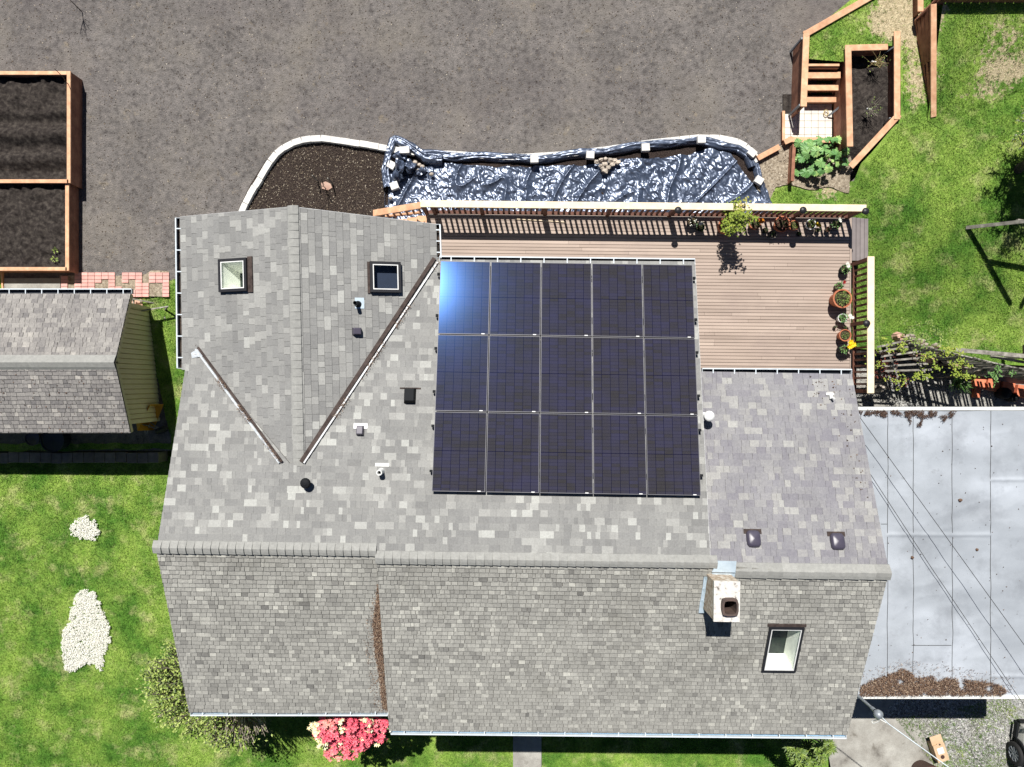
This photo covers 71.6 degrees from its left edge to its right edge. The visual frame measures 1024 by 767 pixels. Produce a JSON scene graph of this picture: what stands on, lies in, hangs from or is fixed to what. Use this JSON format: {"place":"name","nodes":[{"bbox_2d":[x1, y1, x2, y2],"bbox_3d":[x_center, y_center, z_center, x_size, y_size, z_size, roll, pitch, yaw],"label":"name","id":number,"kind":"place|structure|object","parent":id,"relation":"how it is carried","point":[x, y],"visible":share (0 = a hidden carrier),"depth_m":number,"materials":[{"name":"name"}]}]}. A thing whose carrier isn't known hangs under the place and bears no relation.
{"place":"outdoors","nodes":[
{"label":"outdoors","id":0,"kind":"place"},
{"bbox_2d":[0,279,184,451],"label":"grass strip","id":1,"kind":"object","parent":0,"point":[170,379],"depth_m":20.31,"materials":[{"name":"green plant"}]},
{"bbox_2d":[0,456,827,766],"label":"lawn","id":2,"kind":"structure","parent":0,"point":[282,756],"depth_m":21.00,"materials":[{"name":"green plant"}]},
{"bbox_2d":[0,451,167,462],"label":"block wall","id":3,"kind":"structure","parent":2,"relation":"on","point":[86,457],"depth_m":20.45,"materials":[{"name":"grey concrete"}]},
{"bbox_2d":[69,515,99,540],"bbox_3d":[-12.604,4.261,20.938,0.908,0.064,0.786,0,90,0],"label":"flower patch","id":4,"kind":"object","parent":2,"relation":"on","point":[85,527],"visible":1,"depth_m":20.93,"materials":[{"name":"white plant"}]},
{"bbox_2d":[61,589,110,672],"bbox_3d":[-12.574,7.295,20.937,1.530,0.064,2.488,0,90,0],"label":"flower patch","id":5,"kind":"object","parent":2,"relation":"on","point":[80,662],"visible":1,"depth_m":20.93,"materials":[{"name":"white plant"}]},
{"bbox_2d":[135,639,272,756],"bbox_3d":[-8.296,8.612,19.345,3.996,3.138,2.466,37,90,0],"label":"hedge shrub","id":6,"kind":"object","parent":2,"relation":"on","point":[167,680],"visible":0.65,"depth_m":18.71,"materials":[{"name":"green plant"}]},
{"bbox_2d":[307,716,390,761],"bbox_3d":[-3.983,8.853,18.919,2.192,4.179,1.982,0,90,0],"label":"azalea","id":7,"kind":"object","parent":2,"relation":"on","point":[367,728],"visible":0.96,"depth_m":17.40,"materials":[{"name":"pink plant"}]},
{"bbox_2d":[781,738,837,766],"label":"rhododendron","id":8,"kind":"object","parent":2,"relation":"on","point":[798,755],"visible":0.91,"depth_m":18.74,"materials":[{"name":"green plant"}]},
{"bbox_2d":[0,0,856,450],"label":"dirt yard","id":9,"kind":"structure","parent":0,"point":[252,124],"depth_m":19.80,"materials":[{"name":"soil"}]},
{"bbox_2d":[4,278,60,287],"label":"concrete slab","id":10,"kind":"structure","parent":9,"relation":"on","point":[32,282],"depth_m":19.77,"materials":[{"name":"grey concrete"}]},
{"bbox_2d":[24,433,42,445],"bbox_3d":[-13.561,1.548,20.300,0.420,0.500,0.420,0,90,0],"label":"garden tub","id":11,"kind":"object","parent":9,"relation":"on","point":[31,439],"visible":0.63,"depth_m":20.11,"materials":[{"name":"grey plastic"}]},
{"bbox_2d":[0,183,78,272],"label":"raised bed","id":12,"kind":"object","parent":9,"relation":"on","point":[39,223],"visible":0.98,"depth_m":19.43,"materials":[{"name":"brown soil"}]},
{"bbox_2d":[0,71,82,188],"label":"raised bed","id":13,"kind":"object","parent":9,"relation":"on","point":[40,127],"visible":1,"depth_m":19.42,"materials":[{"name":"brown wood"}]},
{"bbox_2d":[40,433,70,451],"bbox_3d":[-12.987,1.608,20.300,0.672,0.500,0.672,0,90,0],"label":"garden tub","id":14,"kind":"object","parent":9,"relation":"on","point":[52,442],"visible":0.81,"depth_m":20.12,"materials":[{"name":"black plastic"}]},
{"bbox_2d":[0,288,159,432],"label":"garden shed","id":15,"kind":"structure","parent":9,"relation":"on","point":[99,341],"depth_m":18.41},
{"bbox_2d":[59,270,168,296],"bbox_3d":[-11.117,-2.756,19.805,3.098,0.001,0.818,0,90,0],"label":"path base","id":16,"kind":"object","parent":9,"relation":"on","point":[155,289],"visible":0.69,"depth_m":19.80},
{"bbox_2d":[61,272,169,296],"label":"brick path","id":17,"kind":"structure","parent":16,"relation":"on","point":[104,275],"depth_m":19.77,"materials":[{"name":"brick"}]},
{"bbox_2d":[136,404,167,434],"bbox_3d":[-10.286,1.025,20.142,0.853,0.727,0.900,0,90,0],"label":"wheelbarrow","id":18,"kind":"object","parent":9,"relation":"on","point":[145,426],"visible":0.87,"depth_m":20.25,"materials":[{"name":"metal"}]},
{"bbox_2d":[1,0,776,271],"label":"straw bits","id":19,"kind":"object","parent":9,"relation":"on","point":[395,70],"visible":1,"depth_m":19.80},
{"bbox_2d":[238,134,758,210],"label":"kerb","id":20,"kind":"structure","parent":9,"relation":"on","point":[281,150],"depth_m":19.62,"materials":[{"name":"white concrete"}]},
{"bbox_2d":[422,136,754,168],"bbox_3d":[1.764,-6.430,19.642,9.986,0.195,0.924,0,90,0],"label":"polythene hem","id":21,"kind":"object","parent":20,"relation":"on","point":[662,144],"visible":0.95,"depth_m":19.60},
{"bbox_2d":[240,142,759,217],"bbox_3d":[-0.237,-5.471,19.760,14.787,0.044,2.642,0,90,0],"label":"mulch bed","id":22,"kind":"object","parent":9,"relation":"on","point":[691,149],"visible":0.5,"depth_m":19.76,"materials":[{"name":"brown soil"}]},
{"bbox_2d":[392,150,426,181],"bbox_3d":[-2.820,-5.986,19.497,0.974,0.664,0.841,0,90,0],"label":"polythene wad","id":23,"kind":"object","parent":22,"relation":"on","point":[409,166],"visible":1,"depth_m":19.44,"materials":[{"name":"black plastic"}]},
{"bbox_2d":[381,135,442,187],"bbox_3d":[-2.767,-6.135,19.593,1.748,0.293,1.490,0,90,0],"label":"polythene bunch","id":24,"kind":"object","parent":22,"relation":"on","point":[420,154],"visible":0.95,"depth_m":19.54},
{"bbox_2d":[384,148,768,218],"bbox_3d":[1.835,-5.506,19.671,10.745,0.223,2.088,0,90,0],"label":"polythene sheet","id":25,"kind":"object","parent":22,"relation":"on","point":[709,175],"visible":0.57,"depth_m":19.70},
{"bbox_2d":[756,144,780,160],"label":"timber wall","id":26,"kind":"structure","parent":9,"relation":"on","point":[770,151],"depth_m":19.55,"materials":[{"name":"brown wood"}]},
{"bbox_2d":[781,111,784,142],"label":"timber wall","id":27,"kind":"structure","parent":9,"relation":"on","point":[782,125],"depth_m":19.64,"materials":[{"name":"brown wood"}]},
{"bbox_2d":[787,144,795,184],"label":"timber wall","id":28,"kind":"structure","parent":9,"relation":"on","point":[791,161],"depth_m":19.42,"materials":[{"name":"brown wood"}]},
{"bbox_2d":[785,104,831,138],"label":"patio","id":29,"kind":"structure","parent":9,"relation":"on","point":[811,120],"depth_m":19.76,"materials":[{"name":"white tile"}]},
{"bbox_2d":[783,94,831,113],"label":"patio joints","id":30,"kind":"object","parent":29,"relation":"on","point":[787,103],"visible":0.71,"depth_m":19.77,"materials":[{"name":"soil"}]},
{"bbox_2d":[780,136,836,145],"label":"timber wall","id":31,"kind":"structure","parent":9,"relation":"on","point":[790,139],"depth_m":19.50,"materials":[{"name":"brown wood"}]},
{"bbox_2d":[513,736,540,766],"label":"front path","id":32,"kind":"structure","parent":0,"point":[526,751],"depth_m":20.94,"materials":[{"name":"concrete"}]},
{"bbox_2d":[168,50,900,766],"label":"ground","id":33,"kind":"structure","parent":0,"point":[856,168],"depth_m":21.35,"materials":[{"name":"green plant"}]},
{"bbox_2d":[152,205,891,738],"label":"house","id":34,"kind":"structure","parent":33,"relation":"on","point":[742,597],"depth_m":15.48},
{"bbox_2d":[365,596,385,712],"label":"scattered needles","id":35,"kind":"object","parent":34,"relation":"on","point":[371,659],"visible":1,"depth_m":15.93,"materials":[{"name":"brown plant"}]},
{"bbox_2d":[372,585,387,710],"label":"fallen needles","id":36,"kind":"object","parent":34,"relation":"on","point":[377,619],"visible":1,"depth_m":15.79,"materials":[{"name":"brown plant"}]},
{"bbox_2d":[432,412,486,491],"bbox_3d":[-1.110,1.452,15.166,1.137,0.041,1.699,1,78,0],"label":"solar panel","id":37,"kind":"object","parent":34,"relation":"attached to","point":[459,456],"visible":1,"depth_m":15.15,"materials":[{"name":"black glass"}]},
{"bbox_2d":[435,335,488,411],"bbox_3d":[-1.083,-0.234,15.510,1.137,0.039,1.699,1,78,0],"label":"solar panel","id":38,"kind":"object","parent":34,"relation":"attached to","point":[462,374],"visible":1,"depth_m":15.49,"materials":[{"name":"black glass"}]},
{"bbox_2d":[438,261,490,334],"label":"solar panel","id":39,"kind":"object","parent":34,"relation":"attached to","point":[464,294],"visible":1,"depth_m":15.84,"materials":[{"name":"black glass"}]},
{"bbox_2d":[486,413,539,492],"bbox_3d":[0.028,1.470,15.165,1.137,0.039,1.699,1,78,0],"label":"solar panel","id":40,"kind":"object","parent":34,"relation":"attached to","point":[512,463],"visible":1,"depth_m":15.15,"materials":[{"name":"black glass"}]},
{"bbox_2d":[488,335,540,412],"bbox_3d":[0.056,-0.216,15.509,1.137,0.041,1.700,1,78,0],"label":"solar panel","id":41,"kind":"object","parent":34,"relation":"attached to","point":[514,376],"visible":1,"depth_m":15.49,"materials":[{"name":"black glass"}]},
{"bbox_2d":[489,262,540,335],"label":"solar panel","id":42,"kind":"object","parent":34,"relation":"attached to","point":[515,293],"visible":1,"depth_m":15.84,"materials":[{"name":"black glass"}]},
{"bbox_2d":[540,413,592,493],"bbox_3d":[1.167,1.489,15.165,1.137,0.039,1.699,1,78,0],"label":"solar panel","id":43,"kind":"object","parent":34,"relation":"attached to","point":[566,455],"visible":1,"depth_m":15.15,"materials":[{"name":"black glass"}]},
{"bbox_2d":[540,336,592,412],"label":"solar panel","id":44,"kind":"object","parent":34,"relation":"attached to","point":[566,374],"visible":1,"depth_m":15.49,"materials":[{"name":"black glass"}]},
{"bbox_2d":[541,263,591,336],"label":"solar panel","id":45,"kind":"object","parent":34,"relation":"attached to","point":[566,302],"visible":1,"depth_m":15.84,"materials":[{"name":"black glass"}]},
{"bbox_2d":[592,263,643,336],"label":"solar panel","id":46,"kind":"object","parent":34,"relation":"attached to","point":[617,304],"visible":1,"depth_m":15.84,"materials":[{"name":"black glass"}]},
{"bbox_2d":[592,337,644,413],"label":"solar panel","id":47,"kind":"object","parent":34,"relation":"attached to","point":[618,376],"visible":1,"depth_m":15.49,"materials":[{"name":"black glass"}]},
{"bbox_2d":[593,414,646,494],"bbox_3d":[2.306,1.508,15.164,1.137,0.040,1.699,1,78,0],"label":"solar panel","id":48,"kind":"object","parent":34,"relation":"attached to","point":[619,454],"visible":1,"depth_m":15.15,"materials":[{"name":"black glass"}]},
{"bbox_2d":[427,214,851,368],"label":"deck","id":49,"kind":"structure","parent":34,"relation":"attached to","point":[762,300],"depth_m":18.70,"materials":[{"name":"wood"}]},
{"bbox_2d":[420,200,865,218],"bbox_3d":[3.285,-4.432,18.325,11.146,1.250,0.175,1,90,0],"label":"deck railing","id":50,"kind":"object","parent":49,"relation":"attached to","point":[834,210],"visible":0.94,"depth_m":17.70,"materials":[{"name":"white wood"}]},
{"bbox_2d":[373,202,421,217],"bbox_3d":[-2.950,-4.475,18.537,1.408,1.606,0.196,0,90,0],"label":"stair railing","id":51,"kind":"object","parent":50,"relation":"attached to","point":[389,212],"visible":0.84,"depth_m":18.34,"materials":[{"name":"brown wood"}]},
{"bbox_2d":[717,196,758,236],"bbox_3d":[5.632,-4.123,17.802,0.823,1.736,1.026,0,90,0],"label":"potted maple","id":52,"kind":"object","parent":49,"relation":"on","point":[731,222],"visible":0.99,"depth_m":17.52,"materials":[{"name":"plant"}]},
{"bbox_2d":[773,214,791,231],"bbox_3d":[7.004,-4.127,18.362,0.423,0.616,0.438,0,90,0],"label":"plant pot","id":53,"kind":"object","parent":49,"relation":"on","point":[781,224],"visible":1,"depth_m":18.39,"materials":[{"name":"ceramic"}]},
{"bbox_2d":[829,289,851,307],"bbox_3d":[8.501,-2.187,18.377,0.494,0.587,0.488,0,90,0],"label":"plant pot","id":54,"kind":"object","parent":49,"relation":"on","point":[840,298],"visible":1,"depth_m":18.29,"materials":[{"name":"ceramic"}]},
{"bbox_2d":[837,329,850,340],"bbox_3d":[8.645,-1.252,18.507,0.315,0.326,0.312,0,90,0],"label":"plant pot","id":55,"kind":"object","parent":49,"relation":"on","point":[844,335],"visible":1,"depth_m":18.44,"materials":[{"name":"ceramic"}]},
{"bbox_2d":[836,340,855,353],"bbox_3d":[8.675,-0.936,18.445,0.279,0.451,0.396,44,90,0],"label":"plant pot","id":56,"kind":"object","parent":49,"relation":"on","point":[843,348],"visible":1,"depth_m":18.44,"materials":[{"name":"black plastic"}]},
{"bbox_2d":[850,256,873,392],"bbox_3d":[8.953,-1.463,18.325,0.182,1.250,3.418,0,90,0],"label":"deck railing","id":57,"kind":"object","parent":49,"relation":"attached to","point":[869,285],"visible":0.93,"depth_m":17.94,"materials":[{"name":"white wood"}]},
{"bbox_2d":[642,264,694,337],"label":"solar panel","id":58,"kind":"object","parent":34,"relation":"attached to","point":[668,305],"visible":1,"depth_m":15.84,"materials":[{"name":"black glass"}]},
{"bbox_2d":[644,338,697,414],"bbox_3d":[3.472,-0.160,15.507,1.137,0.040,1.700,1,78,0],"label":"solar panel","id":59,"kind":"object","parent":34,"relation":"attached to","point":[670,378],"visible":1,"depth_m":15.49,"materials":[{"name":"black glass"}]},
{"bbox_2d":[646,415,700,495],"bbox_3d":[3.444,1.526,15.163,1.137,0.039,1.699,1,78,0],"label":"solar panel","id":60,"kind":"object","parent":34,"relation":"attached to","point":[672,454],"visible":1,"depth_m":15.15,"materials":[{"name":"black glass"}]},
{"bbox_2d":[856,349,914,390],"bbox_3d":[9.912,-0.448,19.070,1.429,2.061,0.788,38,90,0],"label":"vine","id":61,"kind":"object","parent":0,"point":[897,388],"visible":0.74,"depth_m":18.80,"materials":[{"name":"green plant"}]},
{"bbox_2d":[770,0,1023,365],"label":"lawn","id":62,"kind":"structure","parent":0,"point":[892,25],"depth_m":19.29,"materials":[{"name":"green plant"}]},
{"bbox_2d":[752,161,772,203],"bbox_3d":[6.933,-5.555,19.677,0.251,0.125,1.327,-18,90,0],"label":"polythene edge","id":63,"kind":"object","parent":62,"relation":"on","point":[763,191],"visible":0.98,"depth_m":19.66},
{"bbox_2d":[755,143,852,197],"bbox_3d":[8.012,-5.921,19.582,2.643,0.256,1.745,0,90,0],"label":"sandy bed","id":64,"kind":"object","parent":62,"relation":"on","point":[840,176],"visible":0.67,"depth_m":19.70,"materials":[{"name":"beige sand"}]},
{"bbox_2d":[794,135,849,178],"bbox_3d":[8.563,-6.237,19.450,1.774,0.583,1.199,0,90,0],"label":"rhubarb plant","id":65,"kind":"object","parent":64,"relation":"on","point":[818,156],"visible":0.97,"depth_m":19.32,"materials":[{"name":"green plant"}]},
{"bbox_2d":[807,64,840,103],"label":"garden steps","id":66,"kind":"structure","parent":62,"relation":"on","point":[822,88],"depth_m":19.34,"materials":[{"name":"brown wood"}]},
{"bbox_2d":[788,0,870,117],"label":"timber wall","id":67,"kind":"structure","parent":62,"relation":"on","point":[800,51],"depth_m":18.95,"materials":[{"name":"brown wood"}]},
{"bbox_2d":[852,217,867,261],"bbox_3d":[9.255,-3.842,19.442,0.431,1.145,1.148,0,90,0],"label":"deck step","id":68,"kind":"object","parent":62,"relation":"on","point":[859,238],"visible":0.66,"depth_m":18.87,"materials":[{"name":"wood"}]},
{"bbox_2d":[828,31,900,168],"bbox_3d":[9.608,-7.609,19.334,1.693,0.918,3.532,0,90,0],"label":"planter box","id":69,"kind":"object","parent":62,"relation":"on","point":[859,82],"visible":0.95,"depth_m":19.32,"materials":[{"name":"brown wood"}]},
{"bbox_2d":[862,95,886,118],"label":"rose bush","id":70,"kind":"object","parent":69,"relation":"in","point":[869,109],"visible":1,"depth_m":18.94,"materials":[{"name":"green plant"}]},
{"bbox_2d":[913,0,923,17],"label":"timber wall","id":71,"kind":"structure","parent":62,"relation":"on","point":[918,6],"depth_m":18.73,"materials":[{"name":"brown wood"}]},
{"bbox_2d":[882,317,957,352],"bbox_3d":[11.016,-1.283,19.179,1.526,1.842,0.977,0,90,0],"label":"vine","id":72,"kind":"object","parent":62,"relation":"on","point":[915,340],"visible":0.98,"depth_m":18.69,"materials":[{"name":"green plant"}]},
{"bbox_2d":[914,4,936,117],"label":"timber wall","id":73,"kind":"structure","parent":62,"relation":"on","point":[925,25],"depth_m":18.69,"materials":[{"name":"brown wood"}]},
{"bbox_2d":[947,345,1023,363],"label":"handrail","id":74,"kind":"object","parent":62,"relation":"on","point":[1012,357],"visible":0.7,"depth_m":19.25,"materials":[{"name":"grey wood"}]},
{"bbox_2d":[966,219,1023,228],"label":"swing frame","id":75,"kind":"object","parent":62,"relation":"on","point":[1018,221],"visible":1,"depth_m":18.64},
{"bbox_2d":[1007,105,1023,173],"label":"gnarled tree","id":76,"kind":"object","parent":62,"relation":"on","point":[1018,168],"visible":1,"depth_m":17.90,"materials":[{"name":"green plant"}]},
{"bbox_2d":[821,373,1023,766],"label":"driveway","id":77,"kind":"structure","parent":0,"point":[867,742],"depth_m":21.00,"materials":[{"name":"concrete"}]},
{"bbox_2d":[874,383,884,392],"bbox_3d":[10.421,0.118,20.324,0.324,0.641,0.268,-24,90,0],"label":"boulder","id":78,"kind":"object","parent":77,"relation":"on","point":[877,385],"visible":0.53,"depth_m":20.11,"materials":[{"name":"grey stone"}]},
{"bbox_2d":[857,407,1023,698],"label":"carport","id":79,"kind":"object","parent":77,"relation":"on","point":[916,596],"visible":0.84,"depth_m":17.50,"materials":[{"name":"metal"}]},
{"bbox_2d":[857,694,882,719],"bbox_3d":[8.537,7.712,17.170,0.220,1.460,0.220,0,90,0],"label":"service mast","id":80,"kind":"object","parent":79,"relation":"on","point":[878,714],"visible":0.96,"depth_m":16.57,"materials":[{"name":"grey metal"}]},
{"bbox_2d":[860,418,1023,643],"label":"overhead wire","id":81,"kind":"object","parent":80,"relation":"attached to","point":[942,531],"visible":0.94,"depth_m":16.92,"materials":[{"name":"rubber"}]},
{"bbox_2d":[859,409,956,427],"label":"fallen needles","id":82,"kind":"object","parent":79,"relation":"on","point":[905,412],"visible":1,"depth_m":17.44,"materials":[{"name":"brown plant"}]},
{"bbox_2d":[859,668,1007,697],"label":"fallen needles","id":83,"kind":"object","parent":79,"relation":"on","point":[928,685],"visible":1,"depth_m":17.41,"materials":[{"name":"brown plant"}]},
{"bbox_2d":[864,662,1013,692],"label":"scattered needles","id":84,"kind":"object","parent":79,"relation":"on","point":[939,675],"visible":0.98,"depth_m":17.46,"materials":[{"name":"brown plant"}]},
{"bbox_2d":[884,699,1023,766],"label":"gravel","id":85,"kind":"structure","parent":77,"relation":"on","point":[1016,704],"depth_m":20.99,"materials":[{"name":"grey gravel"}]},
{"bbox_2d":[927,734,949,762],"bbox_3d":[12.463,10.642,20.817,0.340,0.307,0.770,-18,90,0],"label":"cardboard box","id":86,"kind":"object","parent":85,"relation":"on","point":[937,747],"visible":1,"depth_m":20.67,"materials":[{"name":"beige cardboard"}]},
{"bbox_2d":[896,699,1023,766],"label":"weeds","id":87,"kind":"object","parent":85,"relation":"on","point":[1016,717],"visible":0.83,"depth_m":20.97,"materials":[{"name":"green plant"}]},
{"bbox_2d":[1006,719,1023,766],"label":"parked car","id":88,"kind":"object","parent":85,"relation":"on","point":[1015,751],"visible":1,"depth_m":20.64,"materials":[{"name":"black rubber"}]},
{"bbox_2d":[970,375,1023,397],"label":"garden steps","id":89,"kind":"structure","parent":77,"relation":"on","point":[984,383],"depth_m":20.82,"materials":[{"name":"orange brick"}]},
{"bbox_2d":[994,387,1011,398],"bbox_3d":[14.363,0.286,20.730,0.340,0.440,0.340,0,90,0],"label":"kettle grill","id":90,"kind":"object","parent":77,"relation":"on","point":[1003,393],"visible":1,"depth_m":20.61,"materials":[{"name":"black metal"}]},
{"bbox_2d":[856,355,1023,406],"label":"gravel path","id":91,"kind":"structure","parent":0,"point":[894,391],"depth_m":21.00,"materials":[{"name":"grey gravel"}]},
{"bbox_2d":[874,356,908,387],"bbox_3d":[10.803,-0.369,20.425,1.078,1.050,0.816,20,90,0],"label":"shrub","id":92,"kind":"object","parent":91,"relation":"on","point":[886,374],"visible":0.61,"depth_m":20.09,"materials":[{"name":"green plant"}]},
{"bbox_2d":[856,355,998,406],"bbox_3d":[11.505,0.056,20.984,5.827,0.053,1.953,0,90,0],"label":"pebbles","id":93,"kind":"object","parent":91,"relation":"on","point":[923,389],"visible":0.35,"depth_m":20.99,"materials":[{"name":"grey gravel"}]},
{"bbox_2d":[856,349,1023,368],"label":"earth bank","id":94,"kind":"structure","parent":0,"point":[905,356],"depth_m":20.34,"materials":[{"name":"soil"}]},
{"bbox_2d":[882,342,1023,379],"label":"picket fence","id":95,"kind":"object","parent":94,"relation":"on","point":[979,364],"visible":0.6,"depth_m":19.31,"materials":[{"name":"brown wood"}]},
{"bbox_2d":[877,340,931,377],"bbox_3d":[10.499,-0.650,18.985,1.143,0.270,1.013,-14,90,0],"label":"trellis","id":96,"kind":"object","parent":95,"relation":"on","point":[891,360],"visible":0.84,"depth_m":19.00,"materials":[{"name":"grey wood"}]},
{"bbox_2d":[863,336,979,381],"bbox_3d":[11.070,-0.624,19.172,2.836,1.857,1.236,0,90,0],"label":"vine","id":97,"kind":"object","parent":95,"relation":"on","point":[946,354],"visible":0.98,"depth_m":18.70,"materials":[{"name":"green plant"}]},
{"bbox_2d":[967,362,1016,386],"bbox_3d":[12.896,-0.299,19.263,0.994,1.675,0.555,-18,90,0],"label":"vine","id":98,"kind":"object","parent":95,"relation":"on","point":[997,369],"visible":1,"depth_m":18.77,"materials":[{"name":"green plant"}]},
{"bbox_2d":[949,369,977,393],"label":"potted plant","id":99,"kind":"object","parent":94,"relation":"on","point":[959,382],"visible":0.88,"depth_m":20.57,"materials":[{"name":"green plant"}]},
{"bbox_2d":[871,475,1023,704],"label":"overhead wire","id":100,"kind":"object","parent":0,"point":[946,590],"visible":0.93,"depth_m":17.37,"materials":[{"name":"rubber"}]},
{"bbox_2d":[927,2,1023,131],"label":"lawn terrace","id":101,"kind":"structure","parent":0,"point":[1010,66],"depth_m":18.70,"materials":[{"name":"green plant"}]},
{"bbox_2d":[934,0,1023,4],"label":"timber fence","id":102,"kind":"object","parent":101,"relation":"on","point":[939,2],"visible":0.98,"depth_m":18.24,"materials":[{"name":"brown wood"}]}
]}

